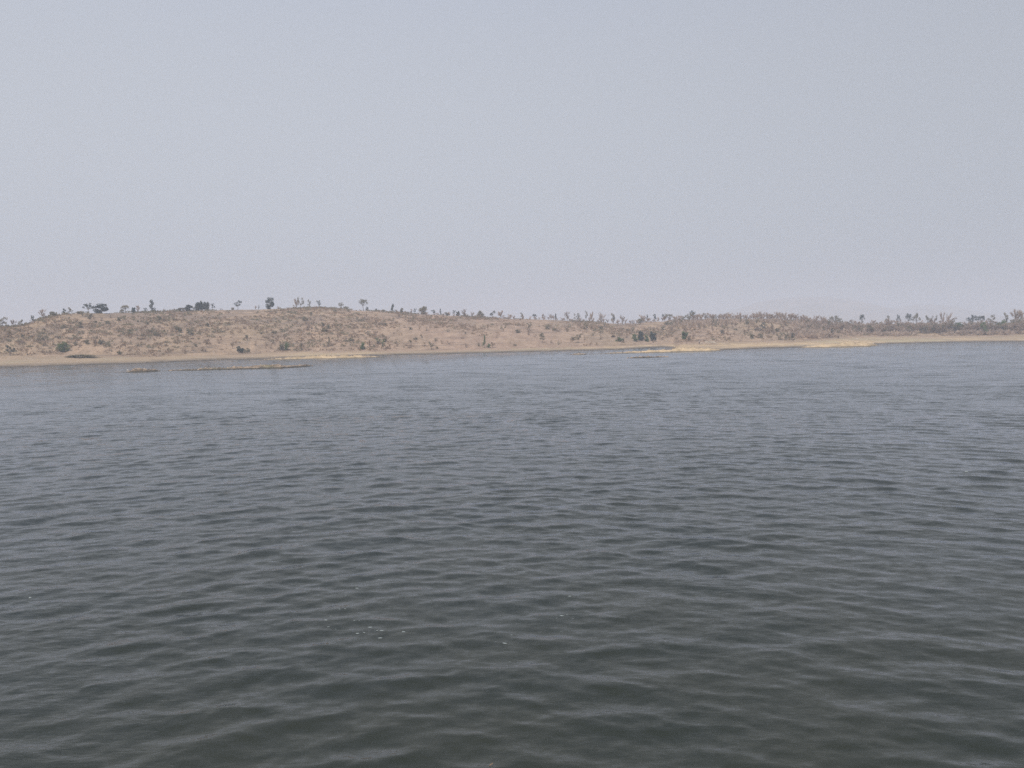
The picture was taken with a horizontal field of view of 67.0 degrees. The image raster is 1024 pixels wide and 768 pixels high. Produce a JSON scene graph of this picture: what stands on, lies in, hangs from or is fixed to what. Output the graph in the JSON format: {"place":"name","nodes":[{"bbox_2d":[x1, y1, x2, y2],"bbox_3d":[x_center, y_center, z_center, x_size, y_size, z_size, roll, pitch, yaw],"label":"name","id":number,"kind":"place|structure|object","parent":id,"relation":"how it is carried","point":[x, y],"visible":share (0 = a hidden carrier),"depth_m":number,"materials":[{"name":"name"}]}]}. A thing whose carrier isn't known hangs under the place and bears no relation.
{"place":"outdoors","nodes":[
{"label":"outdoors","id":0,"kind":"place"},
{"bbox_2d":[115,368,157,372],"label":"rocky islet","id":1,"kind":"object","parent":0,"point":[140,370],"visible":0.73,"depth_m":182.39,"materials":[{"name":"grey stone"}]},
{"bbox_2d":[168,364,310,370],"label":"stony spit","id":2,"kind":"structure","parent":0,"point":[262,366],"depth_m":190.18,"materials":[{"name":"stone"}]},
{"bbox_2d":[0,342,1023,767],"bbox_3d":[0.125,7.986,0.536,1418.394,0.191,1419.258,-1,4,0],"label":"water","id":3,"kind":"structure","parent":0,"point":[776,558],"depth_m":27.07,"materials":[{"name":"grey liquid"}]},
{"bbox_2d":[0,308,1023,367],"bbox_3d":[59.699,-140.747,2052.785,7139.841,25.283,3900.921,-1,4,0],"label":"shore terrain","id":4,"kind":"structure","parent":0,"point":[458,339],"depth_m":333.40,"materials":[{"name":"brown soil"}]},
{"bbox_2d":[0,317,7,325],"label":"sparse tree","id":5,"kind":"object","parent":4,"relation":"on","point":[2,321],"visible":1,"depth_m":295.32,"materials":[{"name":"grey plant"}]},
{"bbox_2d":[5,345,14,355],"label":"sparse tree","id":6,"kind":"object","parent":4,"relation":"on","point":[7,346],"visible":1,"depth_m":267.52,"materials":[{"name":"grey plant"}]},
{"bbox_2d":[55,343,64,351],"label":"green bush","id":7,"kind":"object","parent":4,"relation":"on","point":[60,349],"visible":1,"depth_m":280.24,"materials":[{"name":"grey plant"}]},
{"bbox_2d":[59,341,69,351],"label":"green bush","id":8,"kind":"object","parent":4,"relation":"on","point":[65,345],"visible":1,"depth_m":280.46,"materials":[{"name":"grey plant"}]},
{"bbox_2d":[67,354,99,357],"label":"green bush","id":9,"kind":"object","parent":4,"relation":"on","point":[86,355],"visible":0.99,"depth_m":261.59,"materials":[{"name":"grey plant"}]},
{"bbox_2d":[82,303,93,312],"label":"spreading tree","id":10,"kind":"object","parent":4,"relation":"on","point":[89,305],"visible":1,"depth_m":338.28,"materials":[{"name":"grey plant"}]},
{"bbox_2d":[92,303,108,312],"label":"leafy tree","id":11,"kind":"object","parent":4,"relation":"on","point":[104,309],"visible":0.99,"depth_m":344.14,"materials":[{"name":"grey plant"}]},
{"bbox_2d":[149,299,154,310],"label":"conical tree","id":12,"kind":"object","parent":4,"relation":"on","point":[151,304],"visible":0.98,"depth_m":369.26,"materials":[{"name":"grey plant"}]},
{"bbox_2d":[185,305,191,310],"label":"leafy tree","id":13,"kind":"object","parent":4,"relation":"on","point":[187,307],"visible":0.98,"depth_m":387.42,"materials":[{"name":"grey plant"}]},
{"bbox_2d":[194,302,201,310],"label":"leafy tree","id":14,"kind":"object","parent":4,"relation":"on","point":[197,306],"visible":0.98,"depth_m":390.94,"materials":[{"name":"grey plant"}]},
{"bbox_2d":[203,302,208,309],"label":"leafy tree","id":15,"kind":"object","parent":4,"relation":"on","point":[206,307],"visible":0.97,"depth_m":393.31,"materials":[{"name":"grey plant"}]},
{"bbox_2d":[236,346,243,351],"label":"green bush","id":16,"kind":"object","parent":4,"relation":"on","point":[239,349],"visible":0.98,"depth_m":293.38,"materials":[{"name":"grey plant"}]},
{"bbox_2d":[265,297,273,308],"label":"leafy tree","id":17,"kind":"object","parent":4,"relation":"on","point":[269,305],"visible":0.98,"depth_m":411.19,"materials":[{"name":"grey plant"}]},
{"bbox_2d":[266,354,377,359],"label":"sand point","id":18,"kind":"structure","parent":4,"relation":"on","point":[324,356],"depth_m":260.95,"materials":[{"name":"beige sand"}]},
{"bbox_2d":[358,299,367,310],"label":"spreading tree","id":19,"kind":"object","parent":4,"relation":"on","point":[363,302],"visible":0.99,"depth_m":434.95,"materials":[{"name":"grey plant"}]},
{"bbox_2d":[0,306,788,325],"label":"crest scrub","id":20,"kind":"object","parent":4,"relation":"on","point":[150,311],"visible":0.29,"depth_m":394.75,"materials":[{"name":"green plant"}]},
{"bbox_2d":[419,306,426,313],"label":"leafy tree","id":21,"kind":"object","parent":4,"relation":"on","point":[423,309],"visible":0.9,"depth_m":445.04,"materials":[{"name":"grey plant"}]},
{"bbox_2d":[0,306,999,354],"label":"dry scrub","id":22,"kind":"object","parent":4,"relation":"on","point":[197,326],"visible":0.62,"depth_m":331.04,"materials":[{"name":"brown plant"}]},
{"bbox_2d":[126,341,875,371],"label":"rubble","id":23,"kind":"object","parent":4,"relation":"on","point":[379,356],"visible":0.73,"depth_m":223.50,"materials":[{"name":"stone"}]},
{"bbox_2d":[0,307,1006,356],"bbox_3d":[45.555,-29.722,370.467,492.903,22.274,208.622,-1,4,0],"label":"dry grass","id":24,"kind":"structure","parent":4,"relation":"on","point":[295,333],"depth_m":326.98,"materials":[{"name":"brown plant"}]},
{"bbox_2d":[638,330,643,340],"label":"leafy tree","id":25,"kind":"object","parent":4,"relation":"on","point":[640,336],"visible":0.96,"depth_m":376.77,"materials":[{"name":"green plant"}]},
{"bbox_2d":[649,331,656,340],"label":"leafy tree","id":26,"kind":"object","parent":4,"relation":"on","point":[652,336],"visible":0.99,"depth_m":380.31,"materials":[{"name":"green plant"}]},
{"bbox_2d":[599,346,721,353],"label":"sand spit","id":27,"kind":"structure","parent":4,"relation":"on","point":[691,349],"depth_m":276.23,"materials":[{"name":"beige sand"}]},
{"bbox_2d":[681,331,687,338],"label":"leafy tree","id":28,"kind":"object","parent":4,"relation":"on","point":[684,334],"visible":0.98,"depth_m":340.71,"materials":[{"name":"green plant"}]},
{"bbox_2d":[613,317,826,329],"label":"ridge brush","id":29,"kind":"object","parent":4,"relation":"on","point":[703,321],"visible":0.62,"depth_m":435.76,"materials":[{"name":"brown plant"}]},
{"bbox_2d":[800,341,878,347],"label":"sand mound","id":30,"kind":"object","parent":4,"relation":"on","point":[850,344],"visible":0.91,"depth_m":308.10,"materials":[{"name":"beige sand"}]},
{"bbox_2d":[790,317,1023,338],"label":"pale brush","id":31,"kind":"object","parent":4,"relation":"on","point":[814,333],"visible":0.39,"depth_m":400.71,"materials":[{"name":"brown plant"}]},
{"bbox_2d":[912,313,920,323],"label":"spreading tree","id":32,"kind":"object","parent":4,"relation":"on","point":[916,316],"visible":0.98,"depth_m":457.19,"materials":[{"name":"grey plant"}]},
{"bbox_2d":[966,315,976,323],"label":"spreading tree","id":33,"kind":"object","parent":4,"relation":"on","point":[973,319],"visible":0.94,"depth_m":443.50,"materials":[{"name":"grey plant"}]},
{"bbox_2d":[977,316,984,320],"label":"spreading tree","id":34,"kind":"object","parent":4,"relation":"on","point":[981,318],"visible":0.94,"depth_m":441.58,"materials":[{"name":"grey plant"}]},
{"bbox_2d":[980,322,987,334],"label":"sparse tree","id":35,"kind":"object","parent":4,"relation":"on","point":[981,325],"visible":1,"depth_m":402.42,"materials":[{"name":"grey plant"}]},
{"bbox_2d":[1009,309,1023,320],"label":"bare tree","id":36,"kind":"object","parent":4,"relation":"on","point":[1015,315],"visible":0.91,"depth_m":431.90,"materials":[{"name":"grey plant"}]},
{"bbox_2d":[0,0,1023,325],"label":"sky","id":37,"kind":"structure","parent":0,"point":[629,159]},
{"bbox_2d":[710,296,939,324],"bbox_3d":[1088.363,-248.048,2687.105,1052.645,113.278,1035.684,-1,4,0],"label":"distant hill","id":38,"kind":"structure","parent":0,"point":[843,309],"depth_m":2503.78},
{"bbox_2d":[894,304,1015,324],"bbox_3d":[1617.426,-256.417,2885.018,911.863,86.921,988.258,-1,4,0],"label":"distant hill","id":39,"kind":"structure","parent":0,"point":[961,315],"depth_m":2707.64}
]}

